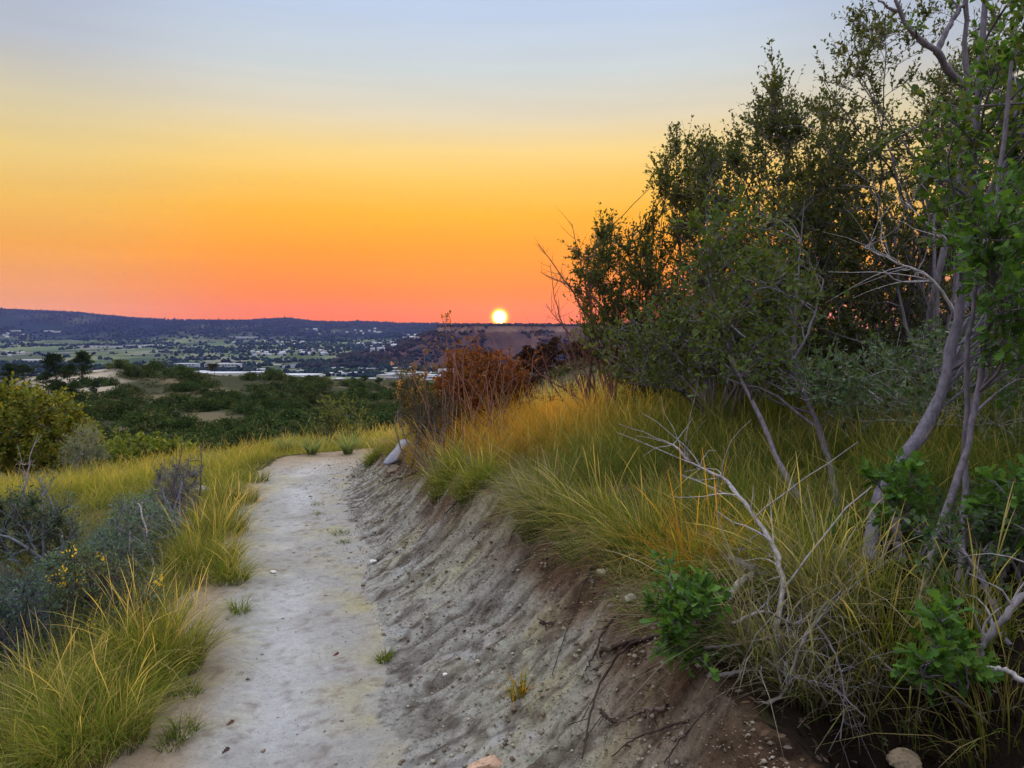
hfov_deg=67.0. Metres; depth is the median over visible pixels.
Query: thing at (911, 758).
rock
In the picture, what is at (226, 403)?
oak shrub
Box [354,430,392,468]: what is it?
bank grass tuft
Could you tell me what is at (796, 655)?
dead branch
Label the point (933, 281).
dead branch
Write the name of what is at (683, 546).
bank grass tuft
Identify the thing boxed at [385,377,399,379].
commercial building
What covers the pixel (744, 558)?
bank grass tuft
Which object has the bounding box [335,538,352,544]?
grass sprig
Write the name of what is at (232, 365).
office building
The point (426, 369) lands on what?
red leaved bush
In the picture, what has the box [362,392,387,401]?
oak shrub
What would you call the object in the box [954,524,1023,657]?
dead branch
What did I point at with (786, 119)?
mahogany shrub
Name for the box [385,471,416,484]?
exposed root
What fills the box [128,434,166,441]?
oak shrub
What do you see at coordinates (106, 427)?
oak shrub
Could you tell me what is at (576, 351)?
pine tree
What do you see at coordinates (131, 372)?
oak shrub
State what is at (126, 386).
oak shrub
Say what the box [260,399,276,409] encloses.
oak shrub
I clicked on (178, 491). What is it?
sagebrush
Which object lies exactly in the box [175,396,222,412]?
oak shrub
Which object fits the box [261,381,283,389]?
oak shrub
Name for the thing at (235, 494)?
grass tuft
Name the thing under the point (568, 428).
bank grass
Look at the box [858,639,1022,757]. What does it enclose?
dead branch
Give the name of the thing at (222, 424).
oak shrub
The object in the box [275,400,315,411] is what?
oak shrub
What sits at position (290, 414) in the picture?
oak shrub
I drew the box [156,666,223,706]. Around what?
grass sprig
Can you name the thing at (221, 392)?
oak shrub
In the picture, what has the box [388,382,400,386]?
oak shrub
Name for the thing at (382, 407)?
oak shrub
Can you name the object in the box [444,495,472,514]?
exposed root
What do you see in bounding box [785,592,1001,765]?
bank grass tuft
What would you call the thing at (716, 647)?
dead branch
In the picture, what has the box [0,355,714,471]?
scrub
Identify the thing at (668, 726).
exposed root
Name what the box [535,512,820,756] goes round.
bank grass tuft
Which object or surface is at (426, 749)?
bank
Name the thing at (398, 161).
sky
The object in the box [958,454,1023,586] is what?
oak sprout
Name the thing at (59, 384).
oak shrub
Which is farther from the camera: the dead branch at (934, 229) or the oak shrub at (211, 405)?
the oak shrub at (211, 405)
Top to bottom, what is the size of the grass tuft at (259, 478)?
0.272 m
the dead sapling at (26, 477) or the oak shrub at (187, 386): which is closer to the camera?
the dead sapling at (26, 477)
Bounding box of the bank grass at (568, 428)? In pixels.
[351,337,1023,637]
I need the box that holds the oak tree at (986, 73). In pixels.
[861,0,1023,558]
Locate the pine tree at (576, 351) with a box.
[557,338,590,362]
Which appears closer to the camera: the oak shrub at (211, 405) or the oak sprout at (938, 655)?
the oak sprout at (938, 655)
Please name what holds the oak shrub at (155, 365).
on the ground at (790, 725)
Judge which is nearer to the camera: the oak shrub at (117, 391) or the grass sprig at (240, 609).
the grass sprig at (240, 609)
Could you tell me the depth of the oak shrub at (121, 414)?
81.75 m
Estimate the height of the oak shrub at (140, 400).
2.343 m
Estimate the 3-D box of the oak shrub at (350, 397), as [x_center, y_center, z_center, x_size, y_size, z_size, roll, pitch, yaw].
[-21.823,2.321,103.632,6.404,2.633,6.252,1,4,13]
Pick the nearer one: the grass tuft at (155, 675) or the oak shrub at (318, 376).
the grass tuft at (155, 675)
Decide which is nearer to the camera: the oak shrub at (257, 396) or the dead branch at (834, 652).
the dead branch at (834, 652)
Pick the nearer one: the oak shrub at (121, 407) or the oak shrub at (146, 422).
the oak shrub at (146, 422)
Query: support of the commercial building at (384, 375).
on the valley
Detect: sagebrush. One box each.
[0,484,91,561]
[0,551,77,670]
[21,540,107,602]
[56,419,111,473]
[78,484,190,592]
[139,454,209,535]
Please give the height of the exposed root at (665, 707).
0.132 m
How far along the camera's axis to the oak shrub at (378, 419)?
80.19 m
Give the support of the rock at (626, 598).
on the bank
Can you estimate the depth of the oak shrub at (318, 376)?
165.70 m
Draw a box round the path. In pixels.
[105,448,407,767]
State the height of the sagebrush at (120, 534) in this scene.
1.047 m
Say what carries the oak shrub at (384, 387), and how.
on the ground at (790, 725)
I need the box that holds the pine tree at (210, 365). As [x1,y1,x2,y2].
[205,363,218,377]
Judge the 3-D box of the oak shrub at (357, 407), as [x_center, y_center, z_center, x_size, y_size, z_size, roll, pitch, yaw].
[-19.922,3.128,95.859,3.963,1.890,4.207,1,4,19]
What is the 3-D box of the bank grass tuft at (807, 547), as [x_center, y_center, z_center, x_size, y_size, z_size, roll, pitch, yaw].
[1.047,0.533,2.844,1.240,0.619,1.323,0,4,0]
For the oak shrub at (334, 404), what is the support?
on the ground at (790, 725)
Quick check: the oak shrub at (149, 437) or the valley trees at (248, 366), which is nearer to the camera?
the oak shrub at (149, 437)
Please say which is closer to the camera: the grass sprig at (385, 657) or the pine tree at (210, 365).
the grass sprig at (385, 657)
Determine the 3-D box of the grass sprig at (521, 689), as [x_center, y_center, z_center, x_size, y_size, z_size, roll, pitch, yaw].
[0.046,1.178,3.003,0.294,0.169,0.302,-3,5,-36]
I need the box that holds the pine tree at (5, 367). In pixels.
[0,363,20,387]
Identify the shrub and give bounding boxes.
[0,371,114,478]
[0,462,98,574]
[42,380,72,393]
[57,408,102,420]
[58,386,87,402]
[65,381,88,388]
[66,375,98,385]
[72,389,107,401]
[72,428,115,437]
[73,400,98,411]
[86,399,119,415]
[89,423,110,430]
[90,397,127,410]
[95,375,119,385]
[97,399,153,420]
[99,385,144,399]
[103,428,202,469]
[104,359,136,369]
[104,433,117,438]
[109,408,174,435]
[109,439,148,455]
[113,408,145,423]
[116,367,146,377]
[119,396,156,405]
[120,384,134,389]
[121,364,141,369]
[125,386,145,393]
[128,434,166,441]
[136,368,163,377]
[139,360,172,370]
[144,426,189,434]
[148,395,167,405]
[160,364,192,374]
[160,409,182,421]
[160,414,213,431]
[161,391,190,409]
[161,438,194,446]
[162,370,182,376]
[163,380,200,392]
[166,396,212,410]
[172,367,207,380]
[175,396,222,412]
[179,432,217,445]
[188,373,211,378]
[196,388,210,393]
[198,427,261,447]
[199,416,245,433]
[201,379,222,388]
[202,387,241,401]
[202,429,227,440]
[204,427,271,449]
[219,397,237,409]
[225,399,263,415]
[228,416,250,426]
[229,397,262,410]
[238,372,261,380]
[242,409,298,432]
[243,383,278,391]
[243,389,280,402]
[254,428,298,443]
[258,368,285,376]
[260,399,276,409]
[261,371,284,380]
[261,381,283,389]
[271,398,287,409]
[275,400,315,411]
[275,407,319,426]
[280,375,307,383]
[280,423,309,432]
[288,392,326,404]
[292,425,327,435]
[298,379,318,390]
[301,408,324,422]
[304,375,320,381]
[307,432,323,438]
[308,392,385,445]
[309,390,336,398]
[311,414,349,426]
[312,375,327,379]
[313,379,332,389]
[317,400,346,409]
[319,391,370,407]
[323,419,359,430]
[324,390,346,398]
[331,391,358,400]
[335,407,394,428]
[337,402,363,414]
[338,378,364,386]
[346,386,374,398]
[347,380,373,388]
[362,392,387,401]
[365,382,379,389]
[365,423,389,432]
[373,387,399,399]
[374,386,388,390]
[375,401,395,411]
[382,410,413,429]
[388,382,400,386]
[512,211,628,419]
[558,115,744,401]
[568,239,842,431]
[655,37,885,397]
[661,178,851,577]
[721,132,1023,368]
[770,305,1023,455]
[792,0,1023,394]
[856,0,1023,165]
[894,473,1023,648]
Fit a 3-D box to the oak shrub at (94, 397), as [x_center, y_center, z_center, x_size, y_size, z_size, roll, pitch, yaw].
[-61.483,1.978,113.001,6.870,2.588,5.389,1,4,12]
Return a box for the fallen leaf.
[222,746,229,753]
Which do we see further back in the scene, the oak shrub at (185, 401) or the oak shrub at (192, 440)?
the oak shrub at (185, 401)
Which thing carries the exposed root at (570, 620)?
on the bank
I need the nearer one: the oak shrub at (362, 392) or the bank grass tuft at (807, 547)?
the bank grass tuft at (807, 547)
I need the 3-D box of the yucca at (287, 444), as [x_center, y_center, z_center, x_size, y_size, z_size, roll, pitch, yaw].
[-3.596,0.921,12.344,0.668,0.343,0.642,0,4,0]
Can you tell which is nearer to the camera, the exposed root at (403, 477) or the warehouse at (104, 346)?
the exposed root at (403, 477)
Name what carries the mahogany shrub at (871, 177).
on the ground at (790, 725)
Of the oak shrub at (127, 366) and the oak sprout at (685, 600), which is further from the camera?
the oak shrub at (127, 366)
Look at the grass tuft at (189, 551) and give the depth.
5.23 m
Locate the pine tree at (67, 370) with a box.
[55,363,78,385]
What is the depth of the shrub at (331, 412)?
11.94 m
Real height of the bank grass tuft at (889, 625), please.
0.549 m
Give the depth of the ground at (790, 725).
2.51 m
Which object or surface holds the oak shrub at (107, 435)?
on the ground at (790, 725)
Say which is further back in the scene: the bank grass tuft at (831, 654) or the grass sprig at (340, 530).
the grass sprig at (340, 530)
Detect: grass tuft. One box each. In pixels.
[0,553,309,707]
[0,580,214,722]
[0,612,239,767]
[0,624,152,767]
[27,621,230,723]
[99,486,293,598]
[166,471,289,537]
[167,539,320,591]
[193,472,272,504]
[234,461,283,482]
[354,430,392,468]
[372,423,415,462]
[379,422,496,504]
[413,433,519,506]
[445,447,591,543]
[488,437,663,547]
[519,458,739,569]
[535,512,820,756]
[562,442,812,584]
[591,534,942,730]
[620,461,868,629]
[622,468,966,701]
[654,455,973,640]
[698,539,930,764]
[732,507,998,695]
[742,482,934,621]
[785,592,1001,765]
[810,481,1023,704]
[813,600,1023,767]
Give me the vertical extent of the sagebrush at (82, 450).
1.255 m
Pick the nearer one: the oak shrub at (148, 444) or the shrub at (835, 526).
the shrub at (835, 526)
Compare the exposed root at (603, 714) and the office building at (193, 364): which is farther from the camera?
the office building at (193, 364)
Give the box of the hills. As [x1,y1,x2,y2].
[0,310,435,340]
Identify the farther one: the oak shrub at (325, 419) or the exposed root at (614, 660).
the oak shrub at (325, 419)
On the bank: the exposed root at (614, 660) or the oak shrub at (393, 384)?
the exposed root at (614, 660)
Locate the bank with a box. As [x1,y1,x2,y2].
[223,448,823,767]
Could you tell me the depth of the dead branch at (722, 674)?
2.36 m
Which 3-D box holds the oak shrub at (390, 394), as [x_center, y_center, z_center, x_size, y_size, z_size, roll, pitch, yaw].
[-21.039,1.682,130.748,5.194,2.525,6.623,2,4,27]
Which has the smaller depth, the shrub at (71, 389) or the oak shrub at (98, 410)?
the oak shrub at (98, 410)
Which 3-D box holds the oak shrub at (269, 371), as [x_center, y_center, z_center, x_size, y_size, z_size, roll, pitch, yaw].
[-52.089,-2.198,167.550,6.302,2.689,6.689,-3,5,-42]
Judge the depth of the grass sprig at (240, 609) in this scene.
4.44 m
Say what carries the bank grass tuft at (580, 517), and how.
on the bank
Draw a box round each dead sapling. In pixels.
[15,434,42,531]
[167,441,204,521]
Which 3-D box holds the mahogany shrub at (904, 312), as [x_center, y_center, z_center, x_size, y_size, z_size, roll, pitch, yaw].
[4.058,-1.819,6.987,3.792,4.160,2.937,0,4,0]
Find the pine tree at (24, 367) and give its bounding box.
[9,363,40,386]
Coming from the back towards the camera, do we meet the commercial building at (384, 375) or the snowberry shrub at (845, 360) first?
the commercial building at (384, 375)
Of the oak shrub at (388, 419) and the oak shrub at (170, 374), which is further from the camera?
the oak shrub at (170, 374)
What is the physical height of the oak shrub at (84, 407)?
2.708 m
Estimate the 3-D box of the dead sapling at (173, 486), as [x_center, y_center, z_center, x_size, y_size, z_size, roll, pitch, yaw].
[-2.876,0.871,6.848,0.330,0.741,0.462,0,4,0]
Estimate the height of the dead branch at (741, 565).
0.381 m
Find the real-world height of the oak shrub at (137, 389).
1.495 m
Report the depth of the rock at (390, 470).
7.50 m
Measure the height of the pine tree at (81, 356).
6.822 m
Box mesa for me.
[351,326,657,365]
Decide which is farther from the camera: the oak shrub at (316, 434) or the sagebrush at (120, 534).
the oak shrub at (316, 434)
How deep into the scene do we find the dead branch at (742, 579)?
2.75 m
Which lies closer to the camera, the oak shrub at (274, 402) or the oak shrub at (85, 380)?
the oak shrub at (274, 402)
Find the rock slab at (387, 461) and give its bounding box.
[383,439,410,464]
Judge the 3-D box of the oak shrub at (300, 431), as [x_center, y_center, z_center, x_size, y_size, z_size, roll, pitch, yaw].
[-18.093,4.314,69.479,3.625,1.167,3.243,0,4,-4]
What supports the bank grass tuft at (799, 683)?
on the ground at (790, 725)
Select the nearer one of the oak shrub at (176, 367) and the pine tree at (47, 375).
the pine tree at (47, 375)
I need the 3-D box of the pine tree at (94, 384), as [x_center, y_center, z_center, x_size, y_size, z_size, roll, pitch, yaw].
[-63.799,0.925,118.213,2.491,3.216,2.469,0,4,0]
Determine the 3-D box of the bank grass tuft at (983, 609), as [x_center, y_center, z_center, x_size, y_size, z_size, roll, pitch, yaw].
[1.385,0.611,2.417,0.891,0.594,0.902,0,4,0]
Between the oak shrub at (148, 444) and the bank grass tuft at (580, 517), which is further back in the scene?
the oak shrub at (148, 444)
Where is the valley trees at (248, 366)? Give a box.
[0,325,572,379]
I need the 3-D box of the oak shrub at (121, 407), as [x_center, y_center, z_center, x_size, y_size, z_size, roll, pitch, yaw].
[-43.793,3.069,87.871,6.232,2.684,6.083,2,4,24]
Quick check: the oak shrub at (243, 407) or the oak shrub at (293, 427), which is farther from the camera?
the oak shrub at (243, 407)
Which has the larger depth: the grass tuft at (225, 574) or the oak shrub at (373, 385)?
the oak shrub at (373, 385)
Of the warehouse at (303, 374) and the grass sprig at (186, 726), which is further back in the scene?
the warehouse at (303, 374)
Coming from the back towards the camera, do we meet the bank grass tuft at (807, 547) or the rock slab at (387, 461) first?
the rock slab at (387, 461)
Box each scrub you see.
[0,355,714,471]
[304,322,606,366]
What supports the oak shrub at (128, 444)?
on the ground at (790, 725)
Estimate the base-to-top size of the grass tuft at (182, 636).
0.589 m
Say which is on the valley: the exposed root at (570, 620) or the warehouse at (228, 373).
the warehouse at (228, 373)
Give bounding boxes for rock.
[387,464,398,473]
[467,755,502,767]
[596,568,607,573]
[625,593,634,601]
[886,747,922,767]
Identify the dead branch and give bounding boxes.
[617,378,871,662]
[703,486,855,616]
[704,590,902,693]
[706,588,866,677]
[729,572,754,600]
[730,563,899,682]
[759,554,895,736]
[760,606,880,727]
[815,624,903,767]
[825,156,963,323]
[850,166,947,240]
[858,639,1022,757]
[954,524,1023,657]
[970,665,1023,682]
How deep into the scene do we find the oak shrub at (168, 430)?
66.64 m
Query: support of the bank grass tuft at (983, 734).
on the ground at (790, 725)
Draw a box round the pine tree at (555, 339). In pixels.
[541,335,567,372]
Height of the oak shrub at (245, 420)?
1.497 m
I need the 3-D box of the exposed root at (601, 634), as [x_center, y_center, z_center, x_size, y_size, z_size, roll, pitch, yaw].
[0.346,0.996,2.978,0.085,0.154,0.203,1,4,19]
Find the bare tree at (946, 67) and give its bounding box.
[878,0,997,389]
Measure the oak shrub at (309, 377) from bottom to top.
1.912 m
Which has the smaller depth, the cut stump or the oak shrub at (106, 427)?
the cut stump
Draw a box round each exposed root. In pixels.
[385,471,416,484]
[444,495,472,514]
[537,618,556,628]
[552,566,591,674]
[568,634,660,758]
[583,708,617,740]
[585,616,615,670]
[599,635,641,657]
[611,717,695,756]
[615,703,669,728]
[662,706,715,767]
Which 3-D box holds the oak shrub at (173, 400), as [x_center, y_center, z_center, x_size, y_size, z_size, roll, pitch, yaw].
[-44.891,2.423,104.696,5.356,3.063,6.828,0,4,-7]
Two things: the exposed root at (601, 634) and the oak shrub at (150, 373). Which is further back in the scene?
the oak shrub at (150, 373)
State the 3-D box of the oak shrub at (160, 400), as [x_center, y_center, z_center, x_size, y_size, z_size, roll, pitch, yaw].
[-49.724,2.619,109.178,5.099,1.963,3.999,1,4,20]
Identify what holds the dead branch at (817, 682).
on the ground at (790, 725)
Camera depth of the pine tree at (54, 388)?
104.16 m
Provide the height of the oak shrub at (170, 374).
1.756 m
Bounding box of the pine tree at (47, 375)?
[35,371,61,393]
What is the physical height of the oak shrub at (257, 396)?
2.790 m
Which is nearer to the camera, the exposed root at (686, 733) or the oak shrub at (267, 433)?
the exposed root at (686, 733)
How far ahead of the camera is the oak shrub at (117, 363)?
168.59 m
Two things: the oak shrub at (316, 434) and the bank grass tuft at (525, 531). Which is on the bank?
the bank grass tuft at (525, 531)
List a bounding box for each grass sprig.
[128,720,223,758]
[136,705,228,745]
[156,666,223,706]
[216,590,260,617]
[332,527,349,535]
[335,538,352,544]
[366,645,396,663]
[491,664,545,722]
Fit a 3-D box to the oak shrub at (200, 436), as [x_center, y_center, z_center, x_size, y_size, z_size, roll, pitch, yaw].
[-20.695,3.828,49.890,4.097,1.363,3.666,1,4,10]
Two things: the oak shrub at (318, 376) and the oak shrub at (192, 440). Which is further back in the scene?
the oak shrub at (318, 376)
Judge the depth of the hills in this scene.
5586.20 m
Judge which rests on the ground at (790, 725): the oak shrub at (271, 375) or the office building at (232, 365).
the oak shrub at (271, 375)
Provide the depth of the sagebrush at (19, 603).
4.17 m
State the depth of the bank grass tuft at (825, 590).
2.66 m
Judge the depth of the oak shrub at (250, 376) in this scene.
158.88 m
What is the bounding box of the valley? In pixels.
[0,337,552,379]
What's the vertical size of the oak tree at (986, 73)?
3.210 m
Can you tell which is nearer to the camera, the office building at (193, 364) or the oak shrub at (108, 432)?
the oak shrub at (108, 432)
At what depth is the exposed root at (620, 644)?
2.87 m
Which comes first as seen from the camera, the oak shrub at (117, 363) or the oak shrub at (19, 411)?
the oak shrub at (19, 411)
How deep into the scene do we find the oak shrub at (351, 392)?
120.77 m
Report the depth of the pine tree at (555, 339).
59.66 m
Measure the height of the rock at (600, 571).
0.027 m
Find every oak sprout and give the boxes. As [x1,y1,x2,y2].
[639,549,733,681]
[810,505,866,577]
[854,447,945,565]
[890,574,1005,706]
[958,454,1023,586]
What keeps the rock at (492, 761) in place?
on the bank
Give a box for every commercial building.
[377,374,394,377]
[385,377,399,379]
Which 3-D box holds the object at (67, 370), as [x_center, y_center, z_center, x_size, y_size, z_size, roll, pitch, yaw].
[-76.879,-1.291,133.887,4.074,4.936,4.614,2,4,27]
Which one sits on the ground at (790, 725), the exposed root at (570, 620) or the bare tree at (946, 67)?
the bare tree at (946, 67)
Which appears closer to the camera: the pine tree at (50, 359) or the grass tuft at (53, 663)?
the grass tuft at (53, 663)
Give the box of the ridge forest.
[0,307,485,338]
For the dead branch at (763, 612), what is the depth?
2.54 m
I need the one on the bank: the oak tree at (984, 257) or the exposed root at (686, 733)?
the exposed root at (686, 733)
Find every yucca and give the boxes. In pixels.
[197,449,231,465]
[265,433,297,452]
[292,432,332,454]
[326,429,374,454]
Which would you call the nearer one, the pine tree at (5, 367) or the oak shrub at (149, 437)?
the oak shrub at (149, 437)
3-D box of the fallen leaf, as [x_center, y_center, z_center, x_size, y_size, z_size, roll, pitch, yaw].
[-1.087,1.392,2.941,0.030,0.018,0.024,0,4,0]
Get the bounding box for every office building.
[174,363,199,367]
[204,363,241,367]
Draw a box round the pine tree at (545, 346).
[531,342,554,381]
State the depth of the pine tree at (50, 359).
137.33 m
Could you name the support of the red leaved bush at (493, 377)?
on the ground at (790, 725)
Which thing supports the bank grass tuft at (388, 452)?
on the bank
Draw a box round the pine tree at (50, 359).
[38,352,71,383]
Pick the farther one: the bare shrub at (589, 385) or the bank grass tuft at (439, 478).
the bare shrub at (589, 385)
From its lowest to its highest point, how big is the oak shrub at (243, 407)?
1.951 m
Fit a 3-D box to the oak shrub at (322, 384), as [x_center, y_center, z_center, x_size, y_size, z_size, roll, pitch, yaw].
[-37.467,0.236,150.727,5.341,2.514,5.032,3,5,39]
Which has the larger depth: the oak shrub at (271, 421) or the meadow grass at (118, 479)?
the oak shrub at (271, 421)
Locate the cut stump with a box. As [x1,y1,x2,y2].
[890,516,907,561]
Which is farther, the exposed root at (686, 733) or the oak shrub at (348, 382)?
the oak shrub at (348, 382)
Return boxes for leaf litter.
[588,461,1023,767]
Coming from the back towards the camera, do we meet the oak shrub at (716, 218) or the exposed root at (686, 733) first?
the oak shrub at (716, 218)
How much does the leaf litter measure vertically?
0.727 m
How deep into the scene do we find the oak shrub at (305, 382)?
147.21 m
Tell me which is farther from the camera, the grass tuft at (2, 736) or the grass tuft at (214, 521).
the grass tuft at (214, 521)
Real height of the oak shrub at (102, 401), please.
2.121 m
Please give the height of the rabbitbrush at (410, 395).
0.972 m
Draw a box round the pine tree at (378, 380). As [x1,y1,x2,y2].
[373,377,383,382]
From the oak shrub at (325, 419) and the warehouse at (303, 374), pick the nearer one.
the oak shrub at (325, 419)
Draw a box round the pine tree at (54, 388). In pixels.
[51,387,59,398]
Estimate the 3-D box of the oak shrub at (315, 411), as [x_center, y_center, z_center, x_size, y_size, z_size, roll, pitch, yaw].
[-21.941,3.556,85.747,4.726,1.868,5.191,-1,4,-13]
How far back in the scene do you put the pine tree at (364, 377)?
165.16 m
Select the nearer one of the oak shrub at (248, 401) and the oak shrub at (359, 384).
the oak shrub at (248, 401)
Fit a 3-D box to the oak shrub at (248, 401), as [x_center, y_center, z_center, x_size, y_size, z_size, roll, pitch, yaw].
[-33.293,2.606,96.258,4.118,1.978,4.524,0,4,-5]
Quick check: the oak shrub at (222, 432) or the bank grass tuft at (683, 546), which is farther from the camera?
the oak shrub at (222, 432)
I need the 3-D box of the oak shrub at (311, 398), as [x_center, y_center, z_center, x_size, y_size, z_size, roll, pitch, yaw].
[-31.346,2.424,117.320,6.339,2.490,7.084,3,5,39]
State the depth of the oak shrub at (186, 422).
73.44 m
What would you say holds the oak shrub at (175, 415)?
on the ground at (790, 725)
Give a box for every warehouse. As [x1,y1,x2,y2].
[21,359,43,361]
[77,346,121,347]
[200,372,248,375]
[286,373,322,376]
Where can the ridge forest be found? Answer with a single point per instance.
(218, 322)
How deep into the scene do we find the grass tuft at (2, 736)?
3.19 m
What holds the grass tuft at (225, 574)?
on the path
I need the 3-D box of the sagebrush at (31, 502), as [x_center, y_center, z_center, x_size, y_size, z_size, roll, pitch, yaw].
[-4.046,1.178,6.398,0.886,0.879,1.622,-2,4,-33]
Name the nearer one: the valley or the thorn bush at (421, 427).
the thorn bush at (421, 427)
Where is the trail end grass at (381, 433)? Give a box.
[303,371,663,452]
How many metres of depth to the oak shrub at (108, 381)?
138.15 m
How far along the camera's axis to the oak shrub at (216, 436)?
48.29 m
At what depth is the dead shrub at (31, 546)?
5.95 m
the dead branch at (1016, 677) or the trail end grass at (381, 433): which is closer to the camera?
the dead branch at (1016, 677)
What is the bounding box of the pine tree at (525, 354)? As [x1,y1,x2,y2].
[514,345,541,389]
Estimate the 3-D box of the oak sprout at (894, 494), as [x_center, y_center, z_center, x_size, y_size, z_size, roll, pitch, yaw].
[1.618,0.511,3.221,0.339,0.490,0.637,2,4,31]
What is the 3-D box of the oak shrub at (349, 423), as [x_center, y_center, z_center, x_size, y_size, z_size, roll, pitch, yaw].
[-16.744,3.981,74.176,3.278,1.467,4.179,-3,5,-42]
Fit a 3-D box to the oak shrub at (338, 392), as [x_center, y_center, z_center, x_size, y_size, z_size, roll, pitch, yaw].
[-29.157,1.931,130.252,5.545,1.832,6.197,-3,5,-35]
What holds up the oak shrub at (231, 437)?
on the ground at (790, 725)
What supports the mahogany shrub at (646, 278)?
on the ground at (790, 725)
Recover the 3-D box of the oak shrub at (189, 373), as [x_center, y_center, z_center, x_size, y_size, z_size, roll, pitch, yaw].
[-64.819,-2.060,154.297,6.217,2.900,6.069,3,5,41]
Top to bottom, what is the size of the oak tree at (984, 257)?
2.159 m
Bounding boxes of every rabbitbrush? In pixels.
[34,533,177,673]
[390,359,443,450]
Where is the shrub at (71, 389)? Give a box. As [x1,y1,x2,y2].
[58,386,87,402]
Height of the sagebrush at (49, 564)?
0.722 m
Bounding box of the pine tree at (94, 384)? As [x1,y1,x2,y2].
[86,380,100,393]
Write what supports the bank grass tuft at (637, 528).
on the bank
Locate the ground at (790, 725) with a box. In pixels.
[0,319,1023,767]
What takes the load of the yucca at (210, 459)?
on the ground at (790, 725)
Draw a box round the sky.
[0,0,1023,330]
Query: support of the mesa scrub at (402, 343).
on the mesa
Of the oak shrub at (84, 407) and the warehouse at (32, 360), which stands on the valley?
the warehouse at (32, 360)
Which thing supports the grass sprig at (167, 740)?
on the path
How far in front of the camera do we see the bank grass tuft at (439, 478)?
5.64 m
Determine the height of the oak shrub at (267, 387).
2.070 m
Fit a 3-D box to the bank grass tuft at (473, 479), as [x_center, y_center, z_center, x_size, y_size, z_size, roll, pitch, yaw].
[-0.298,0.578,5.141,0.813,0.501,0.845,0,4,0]
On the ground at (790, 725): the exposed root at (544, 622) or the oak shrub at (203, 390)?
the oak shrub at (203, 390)
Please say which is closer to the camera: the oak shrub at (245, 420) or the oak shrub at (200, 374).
the oak shrub at (245, 420)
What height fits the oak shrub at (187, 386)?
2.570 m
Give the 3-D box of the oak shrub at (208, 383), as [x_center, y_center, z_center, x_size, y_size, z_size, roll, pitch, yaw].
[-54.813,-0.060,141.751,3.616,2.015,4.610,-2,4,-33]
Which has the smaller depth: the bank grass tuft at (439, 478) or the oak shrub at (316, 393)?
the bank grass tuft at (439, 478)
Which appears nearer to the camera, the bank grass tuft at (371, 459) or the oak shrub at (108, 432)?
the bank grass tuft at (371, 459)
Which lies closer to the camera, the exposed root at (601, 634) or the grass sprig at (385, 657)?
the exposed root at (601, 634)
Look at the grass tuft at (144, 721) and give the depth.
2.97 m
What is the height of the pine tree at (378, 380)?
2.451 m
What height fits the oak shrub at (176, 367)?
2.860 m
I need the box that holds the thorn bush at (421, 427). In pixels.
[390,379,475,477]
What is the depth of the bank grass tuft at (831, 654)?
2.44 m
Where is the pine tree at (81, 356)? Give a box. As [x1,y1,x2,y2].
[67,350,95,378]
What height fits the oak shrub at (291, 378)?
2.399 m
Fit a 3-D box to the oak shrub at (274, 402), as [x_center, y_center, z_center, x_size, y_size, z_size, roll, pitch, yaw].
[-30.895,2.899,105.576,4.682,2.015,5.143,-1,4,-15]
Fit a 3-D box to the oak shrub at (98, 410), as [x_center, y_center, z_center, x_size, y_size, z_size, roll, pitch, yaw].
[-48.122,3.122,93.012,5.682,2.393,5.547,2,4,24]
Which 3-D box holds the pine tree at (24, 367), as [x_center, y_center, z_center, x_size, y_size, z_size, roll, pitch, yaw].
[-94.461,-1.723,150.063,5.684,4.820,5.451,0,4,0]
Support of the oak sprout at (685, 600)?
on the bank
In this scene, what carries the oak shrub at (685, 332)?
on the ground at (790, 725)
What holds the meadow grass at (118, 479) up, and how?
on the ground at (790, 725)
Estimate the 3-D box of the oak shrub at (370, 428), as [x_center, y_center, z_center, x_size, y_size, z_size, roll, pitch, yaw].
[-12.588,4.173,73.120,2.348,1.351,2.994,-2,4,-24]
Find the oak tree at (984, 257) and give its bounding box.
[911,61,1023,624]
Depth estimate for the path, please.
3.89 m
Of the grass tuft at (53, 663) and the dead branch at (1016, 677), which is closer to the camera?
the dead branch at (1016, 677)
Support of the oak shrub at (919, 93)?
on the ground at (790, 725)
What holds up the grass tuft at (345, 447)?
on the path
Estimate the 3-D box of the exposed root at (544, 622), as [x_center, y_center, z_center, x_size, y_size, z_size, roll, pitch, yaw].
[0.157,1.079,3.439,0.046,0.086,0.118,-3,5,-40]
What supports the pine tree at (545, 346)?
on the ground at (790, 725)
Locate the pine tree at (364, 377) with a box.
[360,375,367,382]
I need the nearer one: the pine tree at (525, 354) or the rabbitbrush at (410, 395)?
the rabbitbrush at (410, 395)
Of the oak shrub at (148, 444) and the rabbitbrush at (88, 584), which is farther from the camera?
the oak shrub at (148, 444)
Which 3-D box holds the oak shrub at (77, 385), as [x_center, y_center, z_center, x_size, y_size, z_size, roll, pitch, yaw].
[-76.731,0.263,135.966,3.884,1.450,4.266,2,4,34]
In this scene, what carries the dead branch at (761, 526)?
on the ground at (790, 725)
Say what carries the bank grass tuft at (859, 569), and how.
on the ground at (790, 725)
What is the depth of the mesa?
2680.83 m
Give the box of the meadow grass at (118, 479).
[0,422,404,767]
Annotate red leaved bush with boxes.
[404,310,473,447]
[429,327,542,451]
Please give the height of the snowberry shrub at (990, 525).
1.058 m
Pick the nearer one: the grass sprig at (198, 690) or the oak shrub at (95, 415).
the grass sprig at (198, 690)

